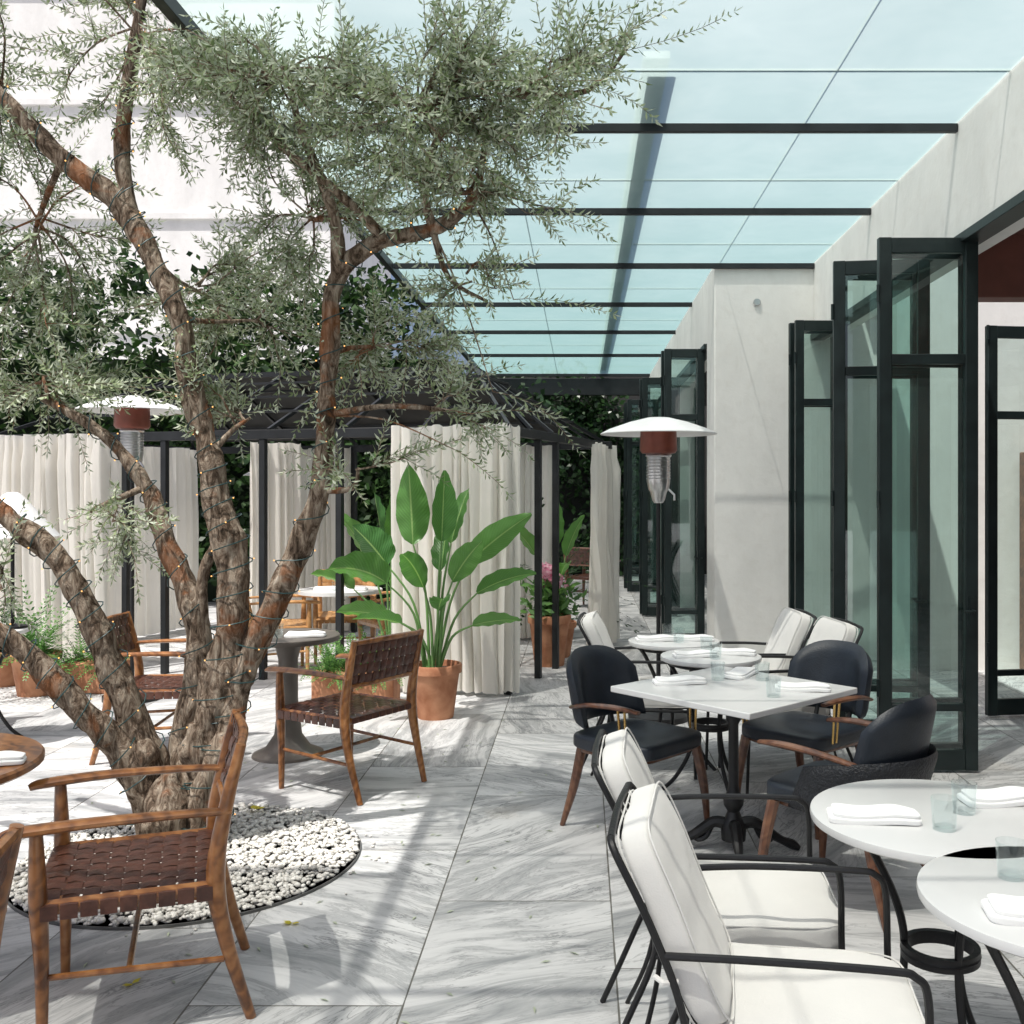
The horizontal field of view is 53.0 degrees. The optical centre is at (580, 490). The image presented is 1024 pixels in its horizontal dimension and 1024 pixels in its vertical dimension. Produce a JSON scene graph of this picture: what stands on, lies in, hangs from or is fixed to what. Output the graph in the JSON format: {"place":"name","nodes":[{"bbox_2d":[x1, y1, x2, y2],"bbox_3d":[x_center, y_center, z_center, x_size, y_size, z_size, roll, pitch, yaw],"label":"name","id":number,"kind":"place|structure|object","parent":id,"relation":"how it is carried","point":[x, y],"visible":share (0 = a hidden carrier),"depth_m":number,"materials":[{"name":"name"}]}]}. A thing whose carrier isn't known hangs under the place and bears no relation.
{"place":"outdoors","nodes":[
{"label":"outdoors","id":0,"kind":"place"},
{"bbox_2d":[0,0,390,358],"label":"white building","id":1,"kind":"structure","parent":0,"point":[181,207],"depth_m":27.00,"materials":[{"name":"white paint"}]},
{"bbox_2d":[391,275,473,372],"label":"sky","id":2,"kind":"structure","parent":0,"point":[461,357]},
{"bbox_2d":[0,574,1023,1023],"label":"ground","id":3,"kind":"structure","parent":0,"point":[398,942],"depth_m":4.34,"materials":[{"name":"stone"}]},
{"bbox_2d":[0,823,23,945],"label":"wooden armchair","id":4,"kind":"object","parent":3,"relation":"on","point":[10,840],"visible":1,"depth_m":2.40,"materials":[{"name":"brown wood"}]},
{"bbox_2d":[0,623,30,736],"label":"round bistro table","id":5,"kind":"object","parent":3,"relation":"on","point":[2,717],"visible":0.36,"depth_m":6.74,"materials":[{"name":"wood"}]},
{"bbox_2d":[0,492,60,628],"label":"table lamp","id":6,"kind":"object","parent":5,"relation":"on","point":[13,500],"visible":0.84,"depth_m":6.68,"materials":[{"name":"white metal"}]},
{"bbox_2d":[0,733,44,784],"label":"round wooden table","id":7,"kind":"object","parent":3,"relation":"on","point":[33,750],"visible":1,"depth_m":3.52,"materials":[{"name":"brown wood"}]},
{"bbox_2d":[0,751,26,765],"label":"folded napkin","id":8,"kind":"object","parent":7,"relation":"on","point":[7,758],"visible":1,"depth_m":3.36,"materials":[{"name":"fabric"}]},
{"bbox_2d":[0,593,69,687],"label":"potted shrub","id":9,"kind":"object","parent":3,"relation":"on","point":[6,677],"visible":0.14,"depth_m":8.60,"materials":[{"name":"green plant"}]},
{"bbox_2d":[0,575,94,697],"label":"potted shrub","id":10,"kind":"object","parent":3,"relation":"on","point":[25,685],"visible":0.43,"depth_m":8.19,"materials":[{"name":"green plant"}]},
{"bbox_2d":[46,619,146,693],"bbox_3d":[-4.023,1.338,8.474,0.794,0.623,0.876,0,0,27],"label":"shrub planter","id":11,"kind":"object","parent":3,"relation":"on","point":[86,679],"visible":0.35,"depth_m":8.30,"materials":[{"name":"ceramic"}]},
{"bbox_2d":[0,709,255,1023],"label":"wooden armchair","id":12,"kind":"object","parent":3,"relation":"on","point":[60,881],"visible":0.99,"depth_m":3.17,"materials":[{"name":"brown wood"}]},
{"bbox_2d":[74,395,183,702],"bbox_3d":[-3.550,0.450,8.100,0.840,2.400,0.840,0,0,0],"label":"patio heater","id":13,"kind":"object","parent":3,"relation":"on","point":[134,425],"visible":0.69,"depth_m":8.02,"materials":[{"name":"white metal"}]},
{"bbox_2d":[89,611,212,764],"bbox_3d":[-2.627,1.219,6.449,0.716,0.871,0.611,0,0,-5],"label":"wooden armchair","id":14,"kind":"object","parent":3,"relation":"on","point":[165,686],"visible":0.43,"depth_m":6.49,"materials":[{"name":"brown wood"}]},
{"bbox_2d":[8,802,387,936],"bbox_3d":[-1.666,1.630,4.550,1.627,0.045,1.540,0,0,0],"label":"gravel bed","id":15,"kind":"object","parent":3,"relation":"on","point":[276,855],"visible":0.46,"depth_m":4.47,"materials":[{"name":"white gravel"}]},
{"bbox_2d":[0,0,741,844],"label":"olive tree","id":16,"kind":"object","parent":15,"relation":"on","point":[234,72],"visible":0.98,"depth_m":4.71,"materials":[{"name":"green plant"}]},
{"bbox_2d":[0,1,488,829],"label":"string lights","id":17,"kind":"object","parent":16,"relation":"hanging from","point":[166,503],"visible":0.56,"depth_m":4.74},
{"bbox_2d":[0,224,462,601],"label":"hedge","id":18,"kind":"object","parent":3,"relation":"on","point":[376,480],"visible":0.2,"depth_m":14.46,"materials":[{"name":"green plant"}]},
{"bbox_2d":[248,594,320,669],"bbox_3d":[-2.757,1.219,9.297,0.716,0.871,0.611,0,0,-20],"label":"wooden armchair","id":19,"kind":"object","parent":3,"relation":"on","point":[305,621],"visible":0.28,"depth_m":9.12,"materials":[{"name":"brown wood"}]},
{"bbox_2d":[251,628,339,763],"bbox_3d":[-1.830,1.275,6.400,0.630,0.750,0.630,0,0,0],"label":"grey pedestal table","id":20,"kind":"object","parent":3,"relation":"on","point":[287,650],"visible":0.73,"depth_m":6.33,"materials":[{"name":"stone"}]},
{"bbox_2d":[284,630,325,637],"bbox_3d":[-1.701,0.886,6.320,0.247,0.038,0.103,0,0,-5],"label":"folded napkin","id":21,"kind":"object","parent":20,"relation":"on","point":[301,634],"visible":1,"depth_m":6.28,"materials":[{"name":"fabric"}]},
{"bbox_2d":[0,364,620,694],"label":"curtained pavilion","id":22,"kind":"structure","parent":3,"relation":"on","point":[58,483],"depth_m":9.48,"materials":[{"name":"beige fabric"}]},
{"bbox_2d":[248,524,389,632],"bbox_3d":[-2.882,0.756,12.640,3.121,1.997,3.332,0,0,0],"label":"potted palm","id":23,"kind":"object","parent":3,"relation":"on","point":[362,599],"visible":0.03,"depth_m":12.45,"materials":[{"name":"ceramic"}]},
{"bbox_2d":[297,585,381,596],"bbox_3d":[-2.200,1.275,9.350,0.760,0.750,0.760,0,0,0],"label":"white dining table","id":24,"kind":"object","parent":3,"relation":"on","point":[310,591],"visible":0.32,"depth_m":9.13,"materials":[{"name":"stone"}]},
{"bbox_2d":[313,586,334,589],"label":"folded napkin","id":25,"kind":"object","parent":24,"relation":"on","point":[323,588],"visible":0.62,"depth_m":9.26,"materials":[{"name":"fabric"}]},
{"bbox_2d":[344,586,367,590],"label":"folded napkin","id":26,"kind":"object","parent":24,"relation":"on","point":[360,588],"visible":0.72,"depth_m":9.20,"materials":[{"name":"fabric"}]},
{"bbox_2d":[311,569,376,664],"bbox_3d":[-2.301,1.219,10.007,0.611,0.871,0.716,0,0,-10],"label":"wooden armchair","id":27,"kind":"object","parent":3,"relation":"on","point":[320,616],"visible":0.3,"depth_m":9.84,"materials":[{"name":"brown wood"}]},
{"bbox_2d":[264,629,426,805],"bbox_3d":[-1.314,1.219,5.771,0.716,0.871,0.611,0,0,32],"label":"wooden armchair","id":28,"kind":"object","parent":3,"relation":"on","point":[351,709],"visible":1,"depth_m":5.64,"materials":[{"name":"brown wood"}]},
{"bbox_2d":[298,623,403,709],"bbox_3d":[-1.686,1.332,7.838,1.084,0.635,0.940,0,0,0],"label":"fern planter","id":29,"kind":"object","parent":3,"relation":"on","point":[322,686],"visible":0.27,"depth_m":7.70,"materials":[{"name":"ceramic"}]},
{"bbox_2d":[311,493,390,649],"bbox_3d":[-1.715,0.833,8.815,1.053,1.635,0.609,0,0,17],"label":"broadleaf plant","id":30,"kind":"object","parent":3,"relation":"on","point":[385,527],"visible":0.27,"depth_m":8.89,"materials":[{"name":"green plant"}]},
{"bbox_2d":[348,591,389,639],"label":"wooden armchair","id":31,"kind":"object","parent":3,"relation":"on","point":[369,622],"visible":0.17,"depth_m":9.52,"materials":[{"name":"brown wood"}]},
{"bbox_2d":[83,716,680,1023],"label":"fallen leaves","id":32,"kind":"object","parent":3,"relation":"on","point":[258,948],"visible":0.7,"depth_m":3.90,"materials":[{"name":"green plant"}]},
{"bbox_2d":[328,466,535,720],"bbox_3d":[-1.066,0.730,7.400,1.477,1.840,0.872,0,0,0],"label":"bird of paradise plant","id":33,"kind":"object","parent":3,"relation":"on","point":[438,678],"visible":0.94,"depth_m":7.42,"materials":[{"name":"green plant"}]},
{"bbox_2d":[520,503,584,657],"bbox_3d":[-0.391,0.850,10.122,0.872,1.600,0.666,0,0,22],"label":"broadleaf plant","id":34,"kind":"object","parent":3,"relation":"on","point":[568,541],"visible":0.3,"depth_m":10.19,"materials":[{"name":"green plant"}]},
{"bbox_2d":[466,370,639,576],"bbox_3d":[-0.869,-0.522,17.694,5.976,4.557,5.930,0,0,0],"label":"foliage","id":35,"kind":"object","parent":3,"relation":"on","point":[584,410],"visible":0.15,"depth_m":19.62,"materials":[{"name":"green plant"}]},
{"bbox_2d":[520,562,586,666],"bbox_3d":[-0.282,1.162,9.703,0.684,0.976,0.696,0,0,0],"label":"hydrangea planter","id":36,"kind":"object","parent":3,"relation":"on","point":[565,612],"visible":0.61,"depth_m":9.59,"materials":[{"name":"ceramic"}]},
{"bbox_2d":[520,497,654,632],"bbox_3d":[-0.403,0.725,11.895,2.925,2.112,3.110,0,0,0],"label":"potted palm","id":37,"kind":"object","parent":3,"relation":"on","point":[579,566],"visible":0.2,"depth_m":11.55,"materials":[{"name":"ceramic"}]},
{"bbox_2d":[471,374,706,573],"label":"wall","id":38,"kind":"structure","parent":3,"relation":"on","point":[568,516],"depth_m":20.20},
{"bbox_2d":[563,547,620,604],"bbox_3d":[0.146,1.219,14.494,0.611,0.871,0.716,0,0,30],"label":"wooden armchair","id":39,"kind":"object","parent":3,"relation":"on","point":[584,559],"visible":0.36,"depth_m":14.29,"materials":[{"name":"brown wood"}]},
{"bbox_2d":[560,645,709,825],"bbox_3d":[0.235,1.224,5.051,0.619,0.859,0.626,0,0,42],"label":"black armchair","id":40,"kind":"object","parent":3,"relation":"on","point":[594,673],"visible":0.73,"depth_m":5.03,"materials":[{"name":"black leather"}]},
{"bbox_2d":[577,610,696,779],"bbox_3d":[0.339,1.196,6.157,0.706,0.916,0.580,0,0,5],"label":"white cushioned chair","id":41,"kind":"object","parent":3,"relation":"on","point":[593,626],"visible":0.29,"depth_m":5.95,"materials":[{"name":"fabric"}]},
{"bbox_2d":[624,402,652,587],"bbox_3d":[0.970,0.077,17.213,0.500,3.115,0.050,0,0,-3],"label":"frame","id":42,"kind":"object","parent":3,"relation":"on","point":[625,507],"visible":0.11,"depth_m":17.18,"materials":[{"name":"paint"}]},
{"bbox_2d":[623,419,651,561],"bbox_3d":[0.951,0.000,17.162,0.492,2.400,0.062,0,0,-3],"label":"ironmongery","id":43,"kind":"object","parent":42,"relation":"attached to","point":[650,528],"visible":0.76,"depth_m":17.16,"materials":[{"name":"paint"}]},
{"bbox_2d":[627,399,657,591],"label":"glass door","id":44,"kind":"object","parent":3,"relation":"on","point":[631,587],"visible":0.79,"depth_m":16.57,"materials":[{"name":"paint"}]},
{"bbox_2d":[626,416,655,564],"bbox_3d":[0.979,0.000,16.550,0.492,2.400,0.062,0,0,0],"label":"ironmongery","id":45,"kind":"object","parent":44,"relation":"attached to","point":[627,496],"visible":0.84,"depth_m":16.56,"materials":[{"name":"paint"}]},
{"bbox_2d":[640,379,659,613],"bbox_3d":[1.020,0.077,13.613,0.480,3.115,0.050,0,0,-3],"label":"frame","id":46,"kind":"object","parent":3,"relation":"on","point":[641,504],"visible":0.09,"depth_m":13.58,"materials":[{"name":"paint"}]},
{"bbox_2d":[600,417,716,724],"bbox_3d":[0.560,0.560,7.400,0.840,2.180,0.840,0,0,0],"label":"patio heater","id":47,"kind":"object","parent":3,"relation":"on","point":[658,436],"visible":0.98,"depth_m":7.32,"materials":[{"name":"white metal"}]},
{"bbox_2d":[642,377,676,615],"bbox_3d":[1.030,0.077,13.388,0.460,3.115,0.050,0,0,3],"label":"glass door","id":48,"kind":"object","parent":3,"relation":"on","point":[647,610],"visible":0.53,"depth_m":13.37,"materials":[{"name":"paint"}]},
{"bbox_2d":[641,399,675,582],"bbox_3d":[1.006,0.000,13.339,0.452,2.400,0.056,0,0,4],"label":"ironmongery","id":49,"kind":"object","parent":48,"relation":"attached to","point":[674,544],"visible":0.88,"depth_m":13.36,"materials":[{"name":"paint"}]},
{"bbox_2d":[648,384,679,607],"bbox_3d":[1.099,0.077,13.867,0.480,3.115,0.050,0,0,-4],"label":"glass door","id":50,"kind":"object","parent":3,"relation":"on","point":[678,502],"visible":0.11,"depth_m":13.86,"materials":[{"name":"paint"}]},
{"bbox_2d":[628,634,719,770],"bbox_3d":[0.560,1.279,6.170,0.550,0.758,0.550,0,0,40],"label":"round bistro table","id":51,"kind":"object","parent":3,"relation":"on","point":[643,648],"visible":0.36,"depth_m":6.04,"materials":[{"name":"stone"}]},
{"bbox_2d":[635,634,676,641],"bbox_3d":[0.449,0.886,6.140,0.247,0.038,0.103,0,0,-8],"label":"folded napkin","id":52,"kind":"object","parent":51,"relation":"on","point":[654,638],"visible":0.99,"depth_m":6.10,"materials":[{"name":"fabric"}]},
{"bbox_2d":[676,634,714,640],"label":"folded napkin","id":53,"kind":"object","parent":51,"relation":"on","point":[697,637],"visible":0.97,"depth_m":6.12,"materials":[{"name":"fabric"}]},
{"bbox_2d":[658,382,694,607],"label":"piers","id":54,"kind":"structure","parent":3,"relation":"on","point":[687,509],"depth_m":14.20,"materials":[{"name":"paint"}]},
{"bbox_2d":[650,279,706,398],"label":"lintel wall","id":55,"kind":"structure","parent":54,"relation":"on","point":[691,331],"depth_m":12.31,"materials":[{"name":"paint"}]},
{"bbox_2d":[151,0,1023,395],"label":"glass canopy","id":56,"kind":"object","parent":55,"relation":"on","point":[795,134],"visible":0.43,"depth_m":6.53,"materials":[{"name":"clear glass"}]},
{"bbox_2d":[658,190,1023,409],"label":"door track","id":57,"kind":"structure","parent":54,"relation":"attached to","point":[1009,212],"depth_m":5.96,"materials":[{"name":"metal"}]},
{"bbox_2d":[814,58,1023,331],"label":"lintel wall","id":58,"kind":"structure","parent":57,"relation":"on","point":[970,172],"depth_m":6.25,"materials":[{"name":"paint"}]},
{"bbox_2d":[661,351,696,634],"bbox_3d":[1.069,0.077,10.869,0.440,3.115,0.050,0,0,-5],"label":"frame","id":59,"kind":"object","parent":3,"relation":"on","point":[662,508],"visible":0.21,"depth_m":10.85,"materials":[{"name":"paint"}]},
{"bbox_2d":[660,377,696,603],"bbox_3d":[1.053,0.000,10.818,0.432,2.400,0.062,0,0,-5],"label":"ironmongery","id":60,"kind":"object","parent":59,"relation":"attached to","point":[661,386],"visible":0.38,"depth_m":10.81,"materials":[{"name":"paint"}]},
{"bbox_2d":[664,349,704,633],"bbox_3d":[1.080,0.077,10.700,0.420,3.115,0.050,0,0,0],"label":"glass door","id":61,"kind":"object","parent":3,"relation":"on","point":[699,355],"visible":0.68,"depth_m":10.68,"materials":[{"name":"paint"}]},
{"bbox_2d":[663,375,701,605],"bbox_3d":[1.059,0.000,10.650,0.412,2.400,0.062,0,0,0],"label":"ironmongery","id":62,"kind":"object","parent":61,"relation":"attached to","point":[700,557],"visible":0.84,"depth_m":10.66,"materials":[{"name":"paint"}]},
{"bbox_2d":[660,648,761,790],"bbox_3d":[0.710,1.279,5.600,0.550,0.758,0.550,0,0,-10],"label":"round bistro table","id":63,"kind":"object","parent":3,"relation":"on","point":[719,726],"visible":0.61,"depth_m":5.50,"materials":[{"name":"stone"}]},
{"bbox_2d":[672,649,718,658],"bbox_3d":[0.619,0.886,5.550,0.247,0.038,0.104,0,0,-12],"label":"folded napkin","id":64,"kind":"object","parent":63,"relation":"on","point":[701,653],"visible":1,"depth_m":5.52,"materials":[{"name":"fabric"}]},
{"bbox_2d":[712,647,756,655],"bbox_3d":[0.839,0.886,5.630,0.247,0.038,0.103,0,0,15],"label":"folded napkin","id":65,"kind":"object","parent":63,"relation":"on","point":[737,651],"visible":0.87,"depth_m":5.59,"materials":[{"name":"fabric"}]},
{"bbox_2d":[591,727,844,1023],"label":"white cushioned chair","id":66,"kind":"object","parent":3,"relation":"on","point":[787,908],"visible":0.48,"depth_m":2.88,"materials":[{"name":"fabric"}]},
{"bbox_2d":[611,666,856,853],"bbox_3d":[0.700,1.274,4.700,0.800,0.748,0.800,0,0,-43],"label":"square marble table","id":67,"kind":"object","parent":3,"relation":"on","point":[754,696],"visible":0.82,"depth_m":4.66,"materials":[{"name":"stone"}]},
{"bbox_2d":[652,675,706,685],"bbox_3d":[0.459,0.886,4.780,0.247,0.038,0.104,0,0,-10],"label":"folded napkin","id":68,"kind":"object","parent":67,"relation":"on","point":[680,680],"visible":1,"depth_m":4.75,"materials":[{"name":"fabric"}]},
{"bbox_2d":[724,667,758,679],"bbox_3d":[0.780,0.886,4.979,0.104,0.038,0.247,0,0,30],"label":"folded napkin","id":69,"kind":"object","parent":67,"relation":"on","point":[739,673],"visible":0.99,"depth_m":4.94,"materials":[{"name":"fabric"}]},
{"bbox_2d":[775,681,830,691],"bbox_3d":[0.999,0.886,4.620,0.247,0.038,0.103,0,0,8],"label":"folded napkin","id":70,"kind":"object","parent":67,"relation":"on","point":[803,687],"visible":1,"depth_m":4.58,"materials":[{"name":"fabric"}]},
{"bbox_2d":[705,607,816,769],"bbox_3d":[1.061,1.196,6.356,0.706,0.916,0.580,0,0,-4],"label":"white cushioned chair","id":71,"kind":"object","parent":3,"relation":"on","point":[789,633],"visible":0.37,"depth_m":6.23,"materials":[{"name":"fabric"}]},
{"bbox_2d":[607,781,933,1023],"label":"white cushioned chair","id":72,"kind":"object","parent":3,"relation":"on","point":[714,975],"visible":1,"depth_m":2.32,"materials":[{"name":"fabric"}]},
{"bbox_2d":[718,616,863,793],"bbox_3d":[1.200,1.196,5.871,0.706,0.916,0.580,0,0,-8],"label":"white cushioned chair","id":73,"kind":"object","parent":3,"relation":"on","point":[828,628],"visible":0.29,"depth_m":5.74,"materials":[{"name":"fabric"}]},
{"bbox_2d":[707,269,876,660],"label":"pillar","id":74,"kind":"structure","parent":3,"relation":"on","point":[747,472],"depth_m":9.90,"materials":[{"name":"paint"}]},
{"bbox_2d":[753,298,760,305],"bbox_3d":[1.700,-1.820,9.885,0.072,0.072,0.030,0,0,0],"label":"wall spotlight","id":75,"kind":"object","parent":74,"relation":"attached to","point":[756,301],"depth_m":9.87,"materials":[{"name":"metal"}]},
{"bbox_2d":[739,640,873,839],"bbox_3d":[1.175,1.224,5.231,0.619,0.859,0.626,0,0,-42],"label":"black armchair","id":76,"kind":"object","parent":3,"relation":"on","point":[843,663],"visible":0.73,"depth_m":5.20,"materials":[{"name":"black leather"}]},
{"bbox_2d":[788,323,832,632],"bbox_3d":[2.068,0.077,9.078,0.460,3.115,0.050,0,0,-7],"label":"glass door","id":77,"kind":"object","parent":3,"relation":"on","point":[791,470],"visible":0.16,"depth_m":9.04,"materials":[{"name":"paint"}]},
{"bbox_2d":[788,354,832,570],"bbox_3d":[2.054,0.000,9.026,0.452,2.400,0.062,0,0,-7],"label":"ironmongery","id":78,"kind":"object","parent":77,"relation":"attached to","point":[789,364],"visible":0.32,"depth_m":9.01,"materials":[{"name":"paint"}]},
{"bbox_2d":[794,320,832,650],"bbox_3d":[2.080,0.077,8.908,0.440,3.115,0.050,0,0,-2],"label":"glass door","id":79,"kind":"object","parent":3,"relation":"on","point":[800,328],"visible":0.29,"depth_m":8.88,"materials":[{"name":"paint"}]},
{"bbox_2d":[794,352,795,501],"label":"ironmongery","id":80,"kind":"object","parent":79,"relation":"attached to","point":[794,363],"visible":0.3,"depth_m":8.86,"materials":[{"name":"paint"}]},
{"bbox_2d":[757,694,937,932],"bbox_3d":[1.116,1.224,4.146,0.625,0.859,0.626,0,0,43],"label":"black armchair","id":81,"kind":"object","parent":3,"relation":"on","point":[894,743],"visible":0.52,"depth_m":3.90,"materials":[{"name":"black leather"}]},
{"bbox_2d":[845,274,916,720],"bbox_3d":[1.970,0.077,6.770,0.580,3.115,0.050,0,0,-2],"label":"glass door","id":82,"kind":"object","parent":3,"relation":"on","point":[912,279],"visible":0.17,"depth_m":6.75,"materials":[{"name":"paint"}]},
{"bbox_2d":[911,585,916,608],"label":"ironmongery","id":83,"kind":"object","parent":82,"relation":"attached to","point":[914,597],"visible":0.17,"depth_m":6.75,"materials":[{"name":"paint"}]},
{"bbox_2d":[833,259,929,716],"bbox_3d":[1.927,0.077,6.578,0.600,3.115,0.050,0,0,8],"label":"frame","id":84,"kind":"object","parent":3,"relation":"on","point":[841,371],"visible":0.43,"depth_m":6.54,"materials":[{"name":"paint"}]},
{"bbox_2d":[831,304,926,612],"bbox_3d":[1.899,0.000,6.532,0.592,2.400,0.062,0,0,8],"label":"ironmongery","id":85,"kind":"object","parent":84,"relation":"attached to","point":[922,601],"visible":0.89,"depth_m":6.51,"materials":[{"name":"paint"}]},
{"bbox_2d":[810,779,1023,1023],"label":"round bistro table","id":86,"kind":"object","parent":3,"relation":"on","point":[940,833],"visible":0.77,"depth_m":2.79,"materials":[{"name":"stone"}]},
{"bbox_2d":[826,803,921,825],"bbox_3d":[0.799,0.886,2.800,0.247,0.038,0.104,0,0,6],"label":"folded napkin","id":87,"kind":"object","parent":86,"relation":"on","point":[869,815],"visible":1,"depth_m":2.77,"materials":[{"name":"fabric"}]},
{"bbox_2d":[957,786,1023,808],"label":"folded napkin","id":88,"kind":"object","parent":86,"relation":"on","point":[1006,796],"visible":1,"depth_m":2.93,"materials":[{"name":"fabric"}]},
{"bbox_2d":[877,237,977,770],"bbox_3d":[2.030,0.077,6.000,0.580,3.115,0.050,0,0,0],"label":"glass door","id":89,"kind":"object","parent":3,"relation":"on","point":[965,758],"visible":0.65,"depth_m":5.97,"materials":[{"name":"paint"}]},
{"bbox_2d":[877,284,975,696],"bbox_3d":[2.009,0.000,5.950,0.572,2.400,0.062,0,0,0],"label":"ironmongery","id":90,"kind":"object","parent":89,"relation":"attached to","point":[971,611],"visible":1,"depth_m":5.96,"materials":[{"name":"paint"}]},
{"bbox_2d":[892,254,962,748],"bbox_3d":[2.068,0.077,6.150,0.580,3.115,0.050,0,0,-6],"label":"glass door","id":91,"kind":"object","parent":89,"relation":"in","point":[958,744],"visible":0.2,"depth_m":6.15,"materials":[{"name":"paint"}]},
{"bbox_2d":[916,846,1023,1023],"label":"round bistro table","id":92,"kind":"object","parent":3,"relation":"on","point":[952,892],"visible":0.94,"depth_m":2.29,"materials":[{"name":"stone"}]},
{"bbox_2d":[981,893,1023,926],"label":"folded napkin","id":93,"kind":"object","parent":92,"relation":"on","point":[1003,909],"visible":1,"depth_m":2.15,"materials":[{"name":"fabric"}]},
{"bbox_2d":[985,325,1023,715],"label":"glass door","id":94,"kind":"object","parent":3,"relation":"on","point":[995,705],"visible":1,"depth_m":7.43,"materials":[{"name":"paint"}]},
{"bbox_2d":[986,325,988,656],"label":"ironmongery","id":95,"kind":"object","parent":94,"relation":"attached to","point":[987,492],"visible":1,"depth_m":7.41,"materials":[{"name":"paint"}]},
{"bbox_2d":[1020,452,1023,668],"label":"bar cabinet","id":96,"kind":"object","parent":3,"relation":"on","point":[1021,560],"visible":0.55,"depth_m":9.29,"materials":[{"name":"brown wood"}]},
{"bbox_2d":[892,267,1023,669],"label":"interior wall","id":97,"kind":"structure","parent":0,"point":[943,486],"depth_m":9.40,"materials":[{"name":"white paint"}]},
{"bbox_2d":[978,235,1023,301],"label":"ceiling beams","id":98,"kind":"structure","parent":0,"point":[1001,271],"depth_m":6.62,"materials":[{"name":"brown wood"}]},
{"bbox_3d":[5.900,0.000,3.100,6.600,3.300,12.600,0,0,0],"label":"interior","id":99,"kind":"object","parent":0,"visible":0},
{"bbox_2d":[1013,228,1023,234],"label":"ceiling","id":100,"kind":"structure","parent":99,"relation":"attached to","point":[1020,232],"depth_m":6.54,"materials":[{"name":"paint"}]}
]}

